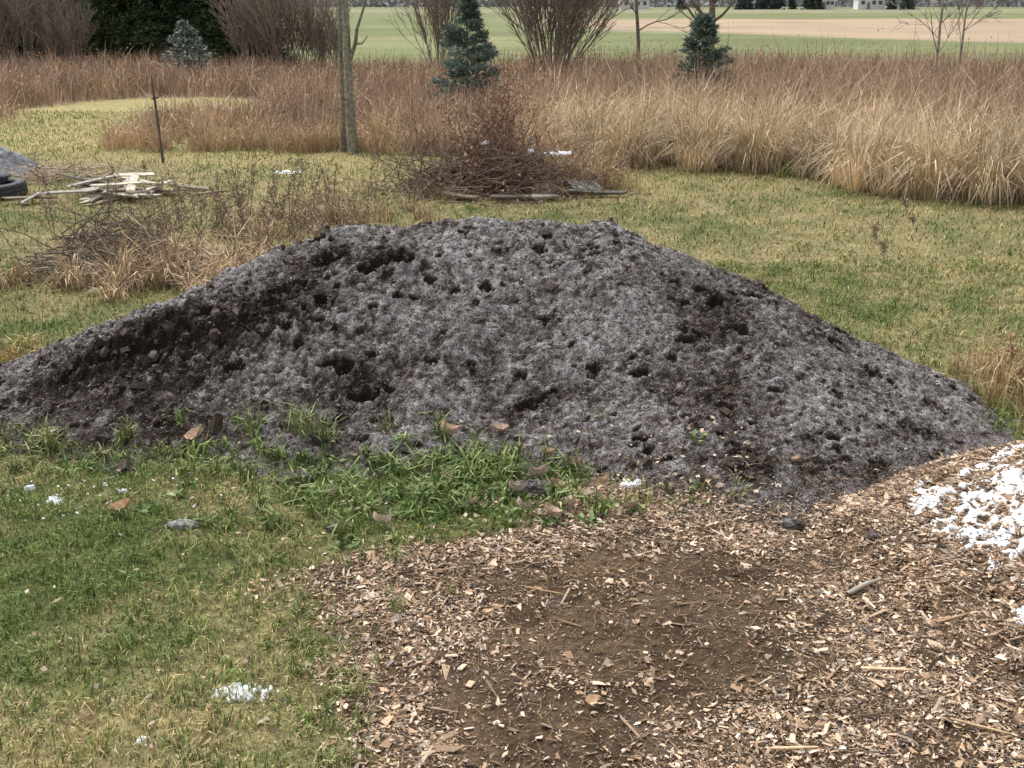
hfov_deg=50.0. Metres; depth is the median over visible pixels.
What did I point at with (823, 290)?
lawn grass
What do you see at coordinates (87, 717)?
fallen leaf
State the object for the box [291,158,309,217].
dead weed
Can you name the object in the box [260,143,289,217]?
dead weed
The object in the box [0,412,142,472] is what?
long grass
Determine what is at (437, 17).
bare shrub
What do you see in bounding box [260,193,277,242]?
dead weed
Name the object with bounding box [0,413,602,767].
lawn grass
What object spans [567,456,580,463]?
fallen leaf
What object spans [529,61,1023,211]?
arching straw
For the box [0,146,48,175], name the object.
ash heap
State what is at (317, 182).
dead weed
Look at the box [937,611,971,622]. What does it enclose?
wood stick
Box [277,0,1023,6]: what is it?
distant woods
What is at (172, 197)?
dead weed
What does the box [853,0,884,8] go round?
farmhouse
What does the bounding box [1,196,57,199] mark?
wooden board
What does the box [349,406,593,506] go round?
long grass
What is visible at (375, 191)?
dead weed
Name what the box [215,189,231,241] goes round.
dead weed
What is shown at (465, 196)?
wooden board
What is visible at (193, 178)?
dead weed
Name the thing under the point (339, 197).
dead weed
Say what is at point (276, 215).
dead weed
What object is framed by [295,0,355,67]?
bare shrub
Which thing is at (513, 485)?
fallen leaf
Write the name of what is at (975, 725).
wood stick
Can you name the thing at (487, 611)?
fallen leaf
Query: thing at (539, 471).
fallen leaf
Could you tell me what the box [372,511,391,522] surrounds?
fallen leaf
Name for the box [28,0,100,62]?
bare shrub
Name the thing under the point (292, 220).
dead weed
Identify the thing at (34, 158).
dead weed
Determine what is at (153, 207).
dead weed
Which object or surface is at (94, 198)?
wooden board
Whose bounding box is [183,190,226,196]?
wooden board
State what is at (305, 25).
bare shrub
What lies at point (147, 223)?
dead weed
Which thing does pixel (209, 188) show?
dead weed
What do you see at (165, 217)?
dead weed
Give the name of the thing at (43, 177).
dead weed
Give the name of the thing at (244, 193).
dead weed
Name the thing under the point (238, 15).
bare shrub
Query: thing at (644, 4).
farmhouse
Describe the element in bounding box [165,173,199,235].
dead weed
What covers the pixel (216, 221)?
dead weed
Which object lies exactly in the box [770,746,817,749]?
wood stick
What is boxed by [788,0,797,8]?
evergreen tree
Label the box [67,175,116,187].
wooden board
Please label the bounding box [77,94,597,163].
arching straw
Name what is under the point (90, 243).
brush pile
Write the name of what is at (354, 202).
dead weed
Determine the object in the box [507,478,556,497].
compost clod
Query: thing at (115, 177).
dead weed
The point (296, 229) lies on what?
dead weed
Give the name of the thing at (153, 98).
garden stake
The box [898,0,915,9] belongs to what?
evergreen tree
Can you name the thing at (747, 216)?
lawn grass
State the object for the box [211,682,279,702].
snow patch
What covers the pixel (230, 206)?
dead weed
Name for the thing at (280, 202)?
dead weed
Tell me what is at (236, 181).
dead weed
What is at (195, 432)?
fallen leaf
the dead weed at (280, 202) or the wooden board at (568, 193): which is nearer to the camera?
the dead weed at (280, 202)
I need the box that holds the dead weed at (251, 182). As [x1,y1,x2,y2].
[243,150,266,220]
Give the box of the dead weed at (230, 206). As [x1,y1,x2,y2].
[223,202,249,250]
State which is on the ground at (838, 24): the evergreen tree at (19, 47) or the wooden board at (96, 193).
the evergreen tree at (19, 47)
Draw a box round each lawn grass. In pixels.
[0,104,1023,272]
[0,254,1023,435]
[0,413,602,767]
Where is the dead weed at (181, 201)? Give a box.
[169,180,199,231]
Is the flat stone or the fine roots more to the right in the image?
the fine roots
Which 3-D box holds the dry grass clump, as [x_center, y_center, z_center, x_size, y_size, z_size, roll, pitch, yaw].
[0.923,-3.176,15.433,3.387,1.314,1.892,0,19,0]
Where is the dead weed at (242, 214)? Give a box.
[237,208,248,231]
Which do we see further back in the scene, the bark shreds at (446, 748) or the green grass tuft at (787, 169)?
the green grass tuft at (787, 169)
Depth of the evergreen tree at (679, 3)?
345.53 m
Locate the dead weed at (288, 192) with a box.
[281,168,297,219]
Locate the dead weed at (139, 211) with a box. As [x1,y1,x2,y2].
[134,195,161,250]
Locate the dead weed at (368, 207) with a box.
[360,194,375,223]
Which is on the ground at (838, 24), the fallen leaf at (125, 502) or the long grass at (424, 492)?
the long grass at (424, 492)
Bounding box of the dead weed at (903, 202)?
[901,195,909,213]
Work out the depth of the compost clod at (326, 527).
5.50 m
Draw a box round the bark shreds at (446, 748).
[272,436,1023,767]
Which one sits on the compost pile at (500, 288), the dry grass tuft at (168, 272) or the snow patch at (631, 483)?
the snow patch at (631, 483)
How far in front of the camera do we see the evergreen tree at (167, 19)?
40.57 m
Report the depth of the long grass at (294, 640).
5.05 m
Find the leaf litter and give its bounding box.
[6,407,865,767]
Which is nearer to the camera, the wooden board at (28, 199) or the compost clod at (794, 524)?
the compost clod at (794, 524)
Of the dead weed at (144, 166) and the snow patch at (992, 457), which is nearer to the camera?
the snow patch at (992, 457)
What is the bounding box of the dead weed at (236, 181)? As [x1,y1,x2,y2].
[224,166,240,209]
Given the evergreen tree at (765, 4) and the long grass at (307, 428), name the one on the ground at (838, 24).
the evergreen tree at (765, 4)
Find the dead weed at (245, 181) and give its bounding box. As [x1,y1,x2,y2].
[220,164,249,199]
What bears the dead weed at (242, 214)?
on the ground at (838, 24)
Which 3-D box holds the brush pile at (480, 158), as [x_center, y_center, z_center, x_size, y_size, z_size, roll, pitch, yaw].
[-0.298,-3.482,15.041,4.531,1.803,3.928,0,19,0]
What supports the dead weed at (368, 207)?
on the ground at (838, 24)
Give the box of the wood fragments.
[276,440,1023,767]
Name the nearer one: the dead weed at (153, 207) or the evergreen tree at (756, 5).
the dead weed at (153, 207)
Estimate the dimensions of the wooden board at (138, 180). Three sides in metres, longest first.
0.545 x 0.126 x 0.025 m
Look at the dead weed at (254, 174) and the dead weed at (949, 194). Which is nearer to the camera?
the dead weed at (254, 174)
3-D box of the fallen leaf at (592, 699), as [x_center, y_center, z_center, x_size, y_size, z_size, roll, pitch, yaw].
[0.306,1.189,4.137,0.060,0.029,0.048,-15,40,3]
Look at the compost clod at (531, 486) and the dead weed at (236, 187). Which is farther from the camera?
the dead weed at (236, 187)
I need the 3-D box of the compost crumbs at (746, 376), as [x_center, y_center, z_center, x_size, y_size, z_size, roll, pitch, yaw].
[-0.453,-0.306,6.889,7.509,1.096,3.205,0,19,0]
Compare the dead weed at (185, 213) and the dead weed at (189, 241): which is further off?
the dead weed at (185, 213)
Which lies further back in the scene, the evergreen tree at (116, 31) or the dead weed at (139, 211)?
the evergreen tree at (116, 31)
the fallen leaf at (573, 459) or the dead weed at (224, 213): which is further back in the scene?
the dead weed at (224, 213)
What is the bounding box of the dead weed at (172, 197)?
[165,188,180,226]
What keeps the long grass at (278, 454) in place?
on the ground at (838, 24)
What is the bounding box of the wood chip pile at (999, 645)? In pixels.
[824,446,1023,679]
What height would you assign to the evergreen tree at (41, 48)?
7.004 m
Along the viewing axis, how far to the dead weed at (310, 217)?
11.16 m
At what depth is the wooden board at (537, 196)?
14.39 m
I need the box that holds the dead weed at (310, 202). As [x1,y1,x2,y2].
[302,179,317,237]
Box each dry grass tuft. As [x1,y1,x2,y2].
[0,253,82,290]
[0,327,49,361]
[24,199,308,303]
[108,172,480,261]
[192,218,320,272]
[937,292,1023,434]
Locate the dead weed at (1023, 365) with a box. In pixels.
[1014,348,1023,375]
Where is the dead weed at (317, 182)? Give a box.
[301,168,328,230]
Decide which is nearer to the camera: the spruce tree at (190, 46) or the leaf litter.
the leaf litter
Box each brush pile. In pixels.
[0,141,212,187]
[0,169,276,302]
[327,62,658,207]
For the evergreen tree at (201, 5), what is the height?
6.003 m
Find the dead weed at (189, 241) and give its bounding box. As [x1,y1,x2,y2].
[179,233,201,251]
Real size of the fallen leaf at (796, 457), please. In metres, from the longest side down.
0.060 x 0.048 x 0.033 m
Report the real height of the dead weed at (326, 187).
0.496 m
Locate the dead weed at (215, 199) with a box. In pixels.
[209,183,225,238]
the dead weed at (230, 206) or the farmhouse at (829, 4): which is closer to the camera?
the dead weed at (230, 206)
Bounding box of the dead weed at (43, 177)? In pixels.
[39,173,48,190]
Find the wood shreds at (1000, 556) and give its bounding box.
[828,439,1023,669]
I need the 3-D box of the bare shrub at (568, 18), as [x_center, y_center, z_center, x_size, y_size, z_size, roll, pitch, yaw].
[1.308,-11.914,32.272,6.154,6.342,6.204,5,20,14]
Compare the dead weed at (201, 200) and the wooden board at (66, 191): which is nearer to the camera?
the dead weed at (201, 200)
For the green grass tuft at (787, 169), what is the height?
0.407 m
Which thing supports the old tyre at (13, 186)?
on the ground at (838, 24)
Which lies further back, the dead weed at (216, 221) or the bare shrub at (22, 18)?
the bare shrub at (22, 18)
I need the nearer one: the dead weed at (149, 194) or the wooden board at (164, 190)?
the dead weed at (149, 194)
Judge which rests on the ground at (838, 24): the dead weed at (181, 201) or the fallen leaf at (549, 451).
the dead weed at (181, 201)
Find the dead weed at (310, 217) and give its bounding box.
[298,194,321,237]
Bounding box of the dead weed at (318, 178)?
[294,155,322,234]
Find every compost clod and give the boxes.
[275,470,312,486]
[324,520,349,532]
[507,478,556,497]
[780,518,806,530]
[866,530,882,540]
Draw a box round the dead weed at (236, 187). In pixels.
[227,177,252,230]
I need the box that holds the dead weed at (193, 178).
[172,164,209,241]
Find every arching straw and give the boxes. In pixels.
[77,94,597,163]
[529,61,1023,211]
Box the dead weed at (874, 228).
[870,221,882,238]
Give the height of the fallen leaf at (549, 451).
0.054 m
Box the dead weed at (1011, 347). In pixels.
[1000,333,1021,376]
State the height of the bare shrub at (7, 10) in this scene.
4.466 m
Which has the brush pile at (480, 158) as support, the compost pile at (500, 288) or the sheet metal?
the sheet metal
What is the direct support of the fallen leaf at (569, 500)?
on the lawn grass at (126, 608)
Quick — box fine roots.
[301,433,1023,767]
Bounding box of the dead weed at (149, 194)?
[143,184,173,232]
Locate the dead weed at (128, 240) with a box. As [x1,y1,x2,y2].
[122,223,139,256]
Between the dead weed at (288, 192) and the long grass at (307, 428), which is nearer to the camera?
the long grass at (307, 428)
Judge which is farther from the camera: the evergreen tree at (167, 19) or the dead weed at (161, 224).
the evergreen tree at (167, 19)
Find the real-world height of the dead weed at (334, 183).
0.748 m
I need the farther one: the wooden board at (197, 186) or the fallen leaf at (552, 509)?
the wooden board at (197, 186)
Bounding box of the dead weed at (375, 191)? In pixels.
[369,175,384,212]
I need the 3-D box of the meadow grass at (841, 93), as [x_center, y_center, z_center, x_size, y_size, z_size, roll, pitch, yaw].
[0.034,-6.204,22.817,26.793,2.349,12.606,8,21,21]
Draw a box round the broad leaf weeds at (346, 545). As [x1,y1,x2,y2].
[128,406,707,550]
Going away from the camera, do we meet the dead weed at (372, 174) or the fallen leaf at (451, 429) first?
the fallen leaf at (451, 429)
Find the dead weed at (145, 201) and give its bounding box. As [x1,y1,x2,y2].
[138,182,153,237]
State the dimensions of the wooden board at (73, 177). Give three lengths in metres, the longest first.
0.718 x 0.121 x 0.029 m
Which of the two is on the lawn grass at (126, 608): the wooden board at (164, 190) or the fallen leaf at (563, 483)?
the fallen leaf at (563, 483)
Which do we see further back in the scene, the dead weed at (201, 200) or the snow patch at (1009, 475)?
the dead weed at (201, 200)
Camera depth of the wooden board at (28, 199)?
14.28 m
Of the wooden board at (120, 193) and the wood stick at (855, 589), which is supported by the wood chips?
the wood stick at (855, 589)
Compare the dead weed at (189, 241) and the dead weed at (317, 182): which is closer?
the dead weed at (189, 241)
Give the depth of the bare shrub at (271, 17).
38.16 m
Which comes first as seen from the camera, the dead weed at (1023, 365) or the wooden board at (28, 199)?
the dead weed at (1023, 365)
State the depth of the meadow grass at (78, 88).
30.65 m
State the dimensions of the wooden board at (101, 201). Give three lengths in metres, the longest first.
0.813 x 0.094 x 0.026 m
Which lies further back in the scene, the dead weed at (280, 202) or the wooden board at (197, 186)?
the wooden board at (197, 186)
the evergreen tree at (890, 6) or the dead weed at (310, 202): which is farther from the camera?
the evergreen tree at (890, 6)
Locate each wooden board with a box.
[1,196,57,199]
[21,191,41,203]
[38,189,98,194]
[55,172,105,182]
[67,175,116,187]
[71,182,115,187]
[80,195,111,200]
[81,187,100,192]
[81,196,125,205]
[89,191,105,196]
[90,181,143,186]
[90,194,105,202]
[103,188,137,197]
[108,187,138,191]
[108,193,162,196]
[113,172,154,176]
[120,177,155,182]
[124,190,150,193]
[126,173,139,190]
[138,187,182,191]
[140,179,175,190]
[144,182,182,184]
[169,184,210,189]
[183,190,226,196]
[439,192,478,199]
[489,195,529,198]
[522,194,560,198]
[551,188,585,196]
[565,189,627,194]
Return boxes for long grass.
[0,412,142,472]
[46,449,620,545]
[81,405,457,486]
[166,505,456,679]
[225,382,407,444]
[259,639,384,767]
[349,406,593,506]
[572,468,780,516]
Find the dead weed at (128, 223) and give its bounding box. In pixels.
[124,205,148,243]
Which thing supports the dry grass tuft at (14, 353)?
on the ground at (838, 24)
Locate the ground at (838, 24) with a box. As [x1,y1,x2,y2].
[0,2,1023,767]
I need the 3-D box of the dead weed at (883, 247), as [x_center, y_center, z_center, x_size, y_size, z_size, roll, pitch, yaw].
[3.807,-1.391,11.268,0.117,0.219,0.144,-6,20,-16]
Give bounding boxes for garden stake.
[151,75,163,162]
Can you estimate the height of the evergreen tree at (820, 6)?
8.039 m
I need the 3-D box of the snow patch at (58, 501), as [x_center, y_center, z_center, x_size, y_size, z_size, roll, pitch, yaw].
[-2.418,0.626,5.808,0.104,0.056,0.100,0,19,0]
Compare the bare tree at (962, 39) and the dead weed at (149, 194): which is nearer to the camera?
the dead weed at (149, 194)
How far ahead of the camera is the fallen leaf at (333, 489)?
5.80 m
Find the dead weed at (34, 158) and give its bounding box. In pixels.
[28,151,44,189]
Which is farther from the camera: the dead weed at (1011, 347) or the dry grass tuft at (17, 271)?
the dry grass tuft at (17, 271)
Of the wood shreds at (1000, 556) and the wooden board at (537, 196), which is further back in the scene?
the wooden board at (537, 196)
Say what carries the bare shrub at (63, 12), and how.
on the ground at (838, 24)
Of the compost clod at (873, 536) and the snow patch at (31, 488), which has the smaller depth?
the compost clod at (873, 536)
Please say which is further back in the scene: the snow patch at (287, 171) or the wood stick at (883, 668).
the snow patch at (287, 171)
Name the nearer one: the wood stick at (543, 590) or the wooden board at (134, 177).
the wood stick at (543, 590)
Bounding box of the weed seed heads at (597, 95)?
[24,47,1022,151]
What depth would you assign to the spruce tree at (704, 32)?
26.55 m
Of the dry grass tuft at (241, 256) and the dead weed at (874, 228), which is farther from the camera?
the dead weed at (874, 228)
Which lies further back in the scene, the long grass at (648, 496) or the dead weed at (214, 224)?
the dead weed at (214, 224)
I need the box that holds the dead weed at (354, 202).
[348,191,360,223]
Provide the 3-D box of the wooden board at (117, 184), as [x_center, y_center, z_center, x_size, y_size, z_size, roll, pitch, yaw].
[-5.233,-2.646,14.544,0.687,0.028,0.098,-7,25,-16]
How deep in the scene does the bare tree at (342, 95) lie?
18.90 m
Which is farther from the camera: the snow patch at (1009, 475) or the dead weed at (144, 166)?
the dead weed at (144, 166)
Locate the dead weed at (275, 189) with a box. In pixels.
[262,159,281,214]
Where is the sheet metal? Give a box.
[566,179,602,189]
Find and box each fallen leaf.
[81,710,95,720]
[109,497,131,510]
[184,426,203,438]
[323,485,336,495]
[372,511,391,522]
[440,420,459,433]
[441,470,456,479]
[466,495,477,503]
[482,608,493,613]
[490,421,508,430]
[509,480,524,491]
[516,496,532,508]
[529,463,547,476]
[541,445,554,454]
[544,502,562,515]
[551,478,565,488]
[565,496,575,503]
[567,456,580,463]
[580,489,594,495]
[585,694,600,704]
[598,474,608,483]
[622,498,638,506]
[791,454,800,460]
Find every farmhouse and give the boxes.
[618,0,648,8]
[821,0,834,8]
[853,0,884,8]
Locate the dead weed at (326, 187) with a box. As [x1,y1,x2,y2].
[319,172,339,210]
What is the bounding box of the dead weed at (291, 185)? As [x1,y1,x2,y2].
[281,156,307,230]
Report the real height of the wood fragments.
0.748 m
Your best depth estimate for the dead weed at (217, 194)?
12.61 m
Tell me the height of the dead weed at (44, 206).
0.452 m
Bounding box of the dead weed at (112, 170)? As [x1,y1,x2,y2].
[108,160,115,187]
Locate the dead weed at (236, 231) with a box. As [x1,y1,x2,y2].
[219,196,246,262]
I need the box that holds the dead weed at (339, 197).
[337,188,355,225]
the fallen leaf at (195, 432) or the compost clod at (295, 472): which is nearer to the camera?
the compost clod at (295, 472)
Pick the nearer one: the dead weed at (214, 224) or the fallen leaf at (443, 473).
the fallen leaf at (443, 473)
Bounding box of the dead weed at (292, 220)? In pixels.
[282,207,303,244]
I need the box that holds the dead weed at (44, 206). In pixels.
[41,199,53,234]
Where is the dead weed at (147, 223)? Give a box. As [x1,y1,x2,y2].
[131,219,159,267]
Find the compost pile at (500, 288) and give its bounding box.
[0,216,1021,522]
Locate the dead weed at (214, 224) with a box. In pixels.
[206,201,235,246]
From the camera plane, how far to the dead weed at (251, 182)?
13.13 m
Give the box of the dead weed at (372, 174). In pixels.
[354,145,385,216]
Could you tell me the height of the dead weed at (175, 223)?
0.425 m
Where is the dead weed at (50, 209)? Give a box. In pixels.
[43,189,55,235]
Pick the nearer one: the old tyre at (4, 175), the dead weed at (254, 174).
the dead weed at (254, 174)
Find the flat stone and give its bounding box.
[163,519,200,529]
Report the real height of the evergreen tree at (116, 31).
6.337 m
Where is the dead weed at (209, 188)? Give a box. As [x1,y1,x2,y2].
[208,185,223,223]
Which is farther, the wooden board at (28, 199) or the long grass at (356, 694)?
the wooden board at (28, 199)
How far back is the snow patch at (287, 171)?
17.08 m
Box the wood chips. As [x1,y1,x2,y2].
[174,439,1023,767]
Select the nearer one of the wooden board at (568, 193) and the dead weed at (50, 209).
the dead weed at (50, 209)
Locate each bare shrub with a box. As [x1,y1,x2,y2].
[0,0,66,64]
[0,1,27,58]
[16,0,97,58]
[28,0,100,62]
[206,0,291,66]
[233,0,330,66]
[273,0,350,68]
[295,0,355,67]
[384,0,480,68]
[482,0,644,82]
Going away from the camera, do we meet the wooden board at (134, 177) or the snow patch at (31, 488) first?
the snow patch at (31, 488)
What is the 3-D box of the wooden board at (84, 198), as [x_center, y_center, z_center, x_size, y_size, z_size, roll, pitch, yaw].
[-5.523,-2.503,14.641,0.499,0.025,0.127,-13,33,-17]
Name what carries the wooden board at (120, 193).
on the wooden board at (154, 195)
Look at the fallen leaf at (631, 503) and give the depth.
5.66 m
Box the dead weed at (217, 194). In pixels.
[209,170,220,231]
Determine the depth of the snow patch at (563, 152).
15.14 m
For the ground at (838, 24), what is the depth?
5.17 m
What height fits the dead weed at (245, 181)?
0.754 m
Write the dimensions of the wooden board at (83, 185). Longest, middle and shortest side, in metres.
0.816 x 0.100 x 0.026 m
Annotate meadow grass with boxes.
[0,24,1023,118]
[0,45,1023,203]
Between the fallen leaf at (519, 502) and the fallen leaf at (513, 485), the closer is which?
the fallen leaf at (519, 502)
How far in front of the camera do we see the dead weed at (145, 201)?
11.43 m
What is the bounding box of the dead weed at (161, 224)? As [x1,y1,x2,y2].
[157,216,170,237]
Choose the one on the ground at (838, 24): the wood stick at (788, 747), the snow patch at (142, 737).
the snow patch at (142, 737)
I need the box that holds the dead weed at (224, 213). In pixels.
[216,190,234,247]
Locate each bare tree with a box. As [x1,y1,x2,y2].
[338,0,346,151]
[341,0,367,153]
[627,0,698,60]
[670,0,735,52]
[886,0,986,80]
[936,0,1001,76]
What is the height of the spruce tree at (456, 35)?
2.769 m
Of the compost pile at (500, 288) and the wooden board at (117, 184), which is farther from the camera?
the wooden board at (117, 184)
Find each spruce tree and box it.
[157,18,216,78]
[423,0,502,107]
[664,12,737,95]
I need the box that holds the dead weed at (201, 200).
[174,182,219,264]
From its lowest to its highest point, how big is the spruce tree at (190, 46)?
2.071 m
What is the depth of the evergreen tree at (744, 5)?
338.65 m
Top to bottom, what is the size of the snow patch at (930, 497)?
0.125 m
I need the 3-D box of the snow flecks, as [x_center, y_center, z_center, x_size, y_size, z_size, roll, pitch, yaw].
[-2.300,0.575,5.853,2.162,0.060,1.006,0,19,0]
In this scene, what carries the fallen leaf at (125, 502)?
on the lawn grass at (126, 608)
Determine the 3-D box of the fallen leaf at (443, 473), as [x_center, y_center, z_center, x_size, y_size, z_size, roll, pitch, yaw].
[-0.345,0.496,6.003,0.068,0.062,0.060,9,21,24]
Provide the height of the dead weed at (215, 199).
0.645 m
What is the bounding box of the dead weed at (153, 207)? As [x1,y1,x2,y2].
[148,196,166,238]
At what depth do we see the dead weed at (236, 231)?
10.43 m
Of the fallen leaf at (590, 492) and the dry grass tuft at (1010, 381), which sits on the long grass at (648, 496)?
the fallen leaf at (590, 492)
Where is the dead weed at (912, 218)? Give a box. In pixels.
[908,213,917,226]
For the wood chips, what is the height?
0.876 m
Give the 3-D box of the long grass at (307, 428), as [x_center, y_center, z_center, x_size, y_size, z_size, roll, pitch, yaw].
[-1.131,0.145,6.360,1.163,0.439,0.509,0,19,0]
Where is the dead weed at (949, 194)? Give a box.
[944,189,951,206]
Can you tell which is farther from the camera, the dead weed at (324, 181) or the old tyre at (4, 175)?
the old tyre at (4, 175)
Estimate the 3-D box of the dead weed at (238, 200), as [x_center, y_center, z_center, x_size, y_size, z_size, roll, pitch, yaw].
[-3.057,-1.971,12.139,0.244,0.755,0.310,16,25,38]
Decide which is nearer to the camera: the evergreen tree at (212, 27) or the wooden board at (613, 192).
the wooden board at (613, 192)
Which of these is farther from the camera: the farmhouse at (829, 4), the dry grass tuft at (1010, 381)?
the farmhouse at (829, 4)
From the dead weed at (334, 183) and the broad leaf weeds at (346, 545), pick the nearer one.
the broad leaf weeds at (346, 545)
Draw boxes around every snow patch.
[24,484,34,490]
[45,496,64,504]
[136,736,152,745]
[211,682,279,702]
[276,170,300,173]
[544,150,571,155]
[620,478,642,488]
[887,460,1023,581]
[904,480,960,520]
[942,444,1023,483]
[1011,605,1023,624]
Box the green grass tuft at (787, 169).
[773,152,824,178]
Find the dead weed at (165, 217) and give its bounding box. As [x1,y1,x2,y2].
[155,179,178,240]
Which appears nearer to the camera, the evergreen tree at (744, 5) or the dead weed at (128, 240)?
the dead weed at (128, 240)
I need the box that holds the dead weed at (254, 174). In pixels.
[244,155,264,214]
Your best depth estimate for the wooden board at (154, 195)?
14.38 m
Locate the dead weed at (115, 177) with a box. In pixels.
[101,172,141,254]
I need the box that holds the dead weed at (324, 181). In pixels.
[314,159,336,224]
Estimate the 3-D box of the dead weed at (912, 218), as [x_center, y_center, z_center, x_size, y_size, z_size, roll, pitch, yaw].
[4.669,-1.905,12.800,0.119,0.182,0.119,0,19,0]
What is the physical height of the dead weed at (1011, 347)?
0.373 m
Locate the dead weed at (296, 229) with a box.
[287,212,302,245]
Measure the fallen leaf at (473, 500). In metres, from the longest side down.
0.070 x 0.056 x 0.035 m
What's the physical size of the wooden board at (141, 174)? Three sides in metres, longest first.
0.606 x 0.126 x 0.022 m
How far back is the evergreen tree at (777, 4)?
347.30 m
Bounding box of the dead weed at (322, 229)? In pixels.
[305,221,325,236]
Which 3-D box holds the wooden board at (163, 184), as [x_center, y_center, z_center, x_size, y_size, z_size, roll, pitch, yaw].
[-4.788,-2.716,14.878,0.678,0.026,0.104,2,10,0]
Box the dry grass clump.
[485,111,689,195]
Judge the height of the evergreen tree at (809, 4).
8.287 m
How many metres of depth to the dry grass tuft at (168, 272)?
10.17 m
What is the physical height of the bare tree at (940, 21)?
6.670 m
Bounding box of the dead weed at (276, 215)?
[263,187,279,232]
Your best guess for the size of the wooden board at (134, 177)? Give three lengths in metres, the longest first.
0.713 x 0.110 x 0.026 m
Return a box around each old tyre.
[0,169,9,184]
[0,177,27,200]
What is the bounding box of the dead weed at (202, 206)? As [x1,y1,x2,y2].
[190,185,213,242]
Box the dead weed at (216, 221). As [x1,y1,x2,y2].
[205,201,224,249]
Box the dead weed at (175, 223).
[169,205,184,242]
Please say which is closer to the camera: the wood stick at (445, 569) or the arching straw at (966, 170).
the wood stick at (445, 569)
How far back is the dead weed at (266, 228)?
10.67 m
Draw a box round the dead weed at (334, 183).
[321,164,338,228]
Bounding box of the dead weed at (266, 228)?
[259,200,283,249]
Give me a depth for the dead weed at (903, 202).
13.57 m
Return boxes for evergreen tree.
[0,1,29,62]
[13,0,84,63]
[70,0,105,60]
[70,0,175,69]
[110,0,209,61]
[181,0,235,57]
[192,0,299,66]
[675,0,685,8]
[734,0,748,9]
[740,0,755,9]
[754,0,760,8]
[757,0,773,8]
[769,0,786,8]
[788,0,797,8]
[800,0,818,9]
[815,0,824,8]
[886,0,898,9]
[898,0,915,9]
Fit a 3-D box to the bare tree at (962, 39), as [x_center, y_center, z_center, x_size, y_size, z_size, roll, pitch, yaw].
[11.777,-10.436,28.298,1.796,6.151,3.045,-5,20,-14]
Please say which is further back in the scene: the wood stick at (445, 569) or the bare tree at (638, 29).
the bare tree at (638, 29)
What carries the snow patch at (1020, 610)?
on the wood chip pile at (999, 645)
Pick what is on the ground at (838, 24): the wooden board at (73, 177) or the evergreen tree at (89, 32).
the evergreen tree at (89, 32)
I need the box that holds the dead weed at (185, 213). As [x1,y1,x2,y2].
[172,206,190,251]
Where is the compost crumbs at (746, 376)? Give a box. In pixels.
[0,216,1020,524]
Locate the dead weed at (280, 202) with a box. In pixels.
[269,195,291,235]
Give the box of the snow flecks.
[7,452,298,535]
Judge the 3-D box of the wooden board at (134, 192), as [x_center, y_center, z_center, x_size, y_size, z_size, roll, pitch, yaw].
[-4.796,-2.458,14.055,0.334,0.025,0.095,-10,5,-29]
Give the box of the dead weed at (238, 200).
[224,172,248,238]
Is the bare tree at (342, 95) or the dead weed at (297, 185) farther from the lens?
the bare tree at (342, 95)
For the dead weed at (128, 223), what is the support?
on the ground at (838, 24)
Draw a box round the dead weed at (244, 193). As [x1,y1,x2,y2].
[226,185,249,229]
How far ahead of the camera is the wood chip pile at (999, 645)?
4.84 m
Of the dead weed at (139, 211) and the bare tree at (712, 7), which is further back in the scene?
the bare tree at (712, 7)
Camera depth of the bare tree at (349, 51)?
18.63 m
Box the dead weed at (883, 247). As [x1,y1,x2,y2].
[878,238,888,258]
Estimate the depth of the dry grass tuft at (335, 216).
13.07 m
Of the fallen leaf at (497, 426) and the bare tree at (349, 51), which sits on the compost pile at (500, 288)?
the fallen leaf at (497, 426)
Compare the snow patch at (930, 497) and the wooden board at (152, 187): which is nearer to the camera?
the snow patch at (930, 497)
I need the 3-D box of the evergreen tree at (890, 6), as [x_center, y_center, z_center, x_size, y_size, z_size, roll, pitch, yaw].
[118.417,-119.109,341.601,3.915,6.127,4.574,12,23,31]
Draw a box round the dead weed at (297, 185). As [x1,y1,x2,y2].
[284,177,302,205]
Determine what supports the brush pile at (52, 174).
on the ground at (838, 24)
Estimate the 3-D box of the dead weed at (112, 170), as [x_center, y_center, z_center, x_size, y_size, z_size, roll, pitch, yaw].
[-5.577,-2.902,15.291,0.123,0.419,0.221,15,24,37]
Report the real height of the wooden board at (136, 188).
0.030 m
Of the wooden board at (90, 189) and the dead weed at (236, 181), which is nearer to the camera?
the dead weed at (236, 181)
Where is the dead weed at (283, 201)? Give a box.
[278,190,294,223]
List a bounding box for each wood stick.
[424,566,468,571]
[524,586,564,594]
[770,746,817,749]
[845,578,882,594]
[861,666,912,670]
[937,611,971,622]
[951,718,1010,733]
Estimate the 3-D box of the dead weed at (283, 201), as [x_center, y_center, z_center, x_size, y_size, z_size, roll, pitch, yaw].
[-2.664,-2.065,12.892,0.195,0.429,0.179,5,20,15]
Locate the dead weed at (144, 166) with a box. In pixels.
[140,160,148,179]
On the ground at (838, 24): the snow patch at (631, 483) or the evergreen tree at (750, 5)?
the evergreen tree at (750, 5)
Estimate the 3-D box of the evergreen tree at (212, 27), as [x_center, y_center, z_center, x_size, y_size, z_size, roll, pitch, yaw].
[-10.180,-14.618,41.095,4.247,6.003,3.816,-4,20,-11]
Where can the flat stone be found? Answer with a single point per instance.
(182, 524)
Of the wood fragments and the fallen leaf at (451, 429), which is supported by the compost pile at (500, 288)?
the fallen leaf at (451, 429)

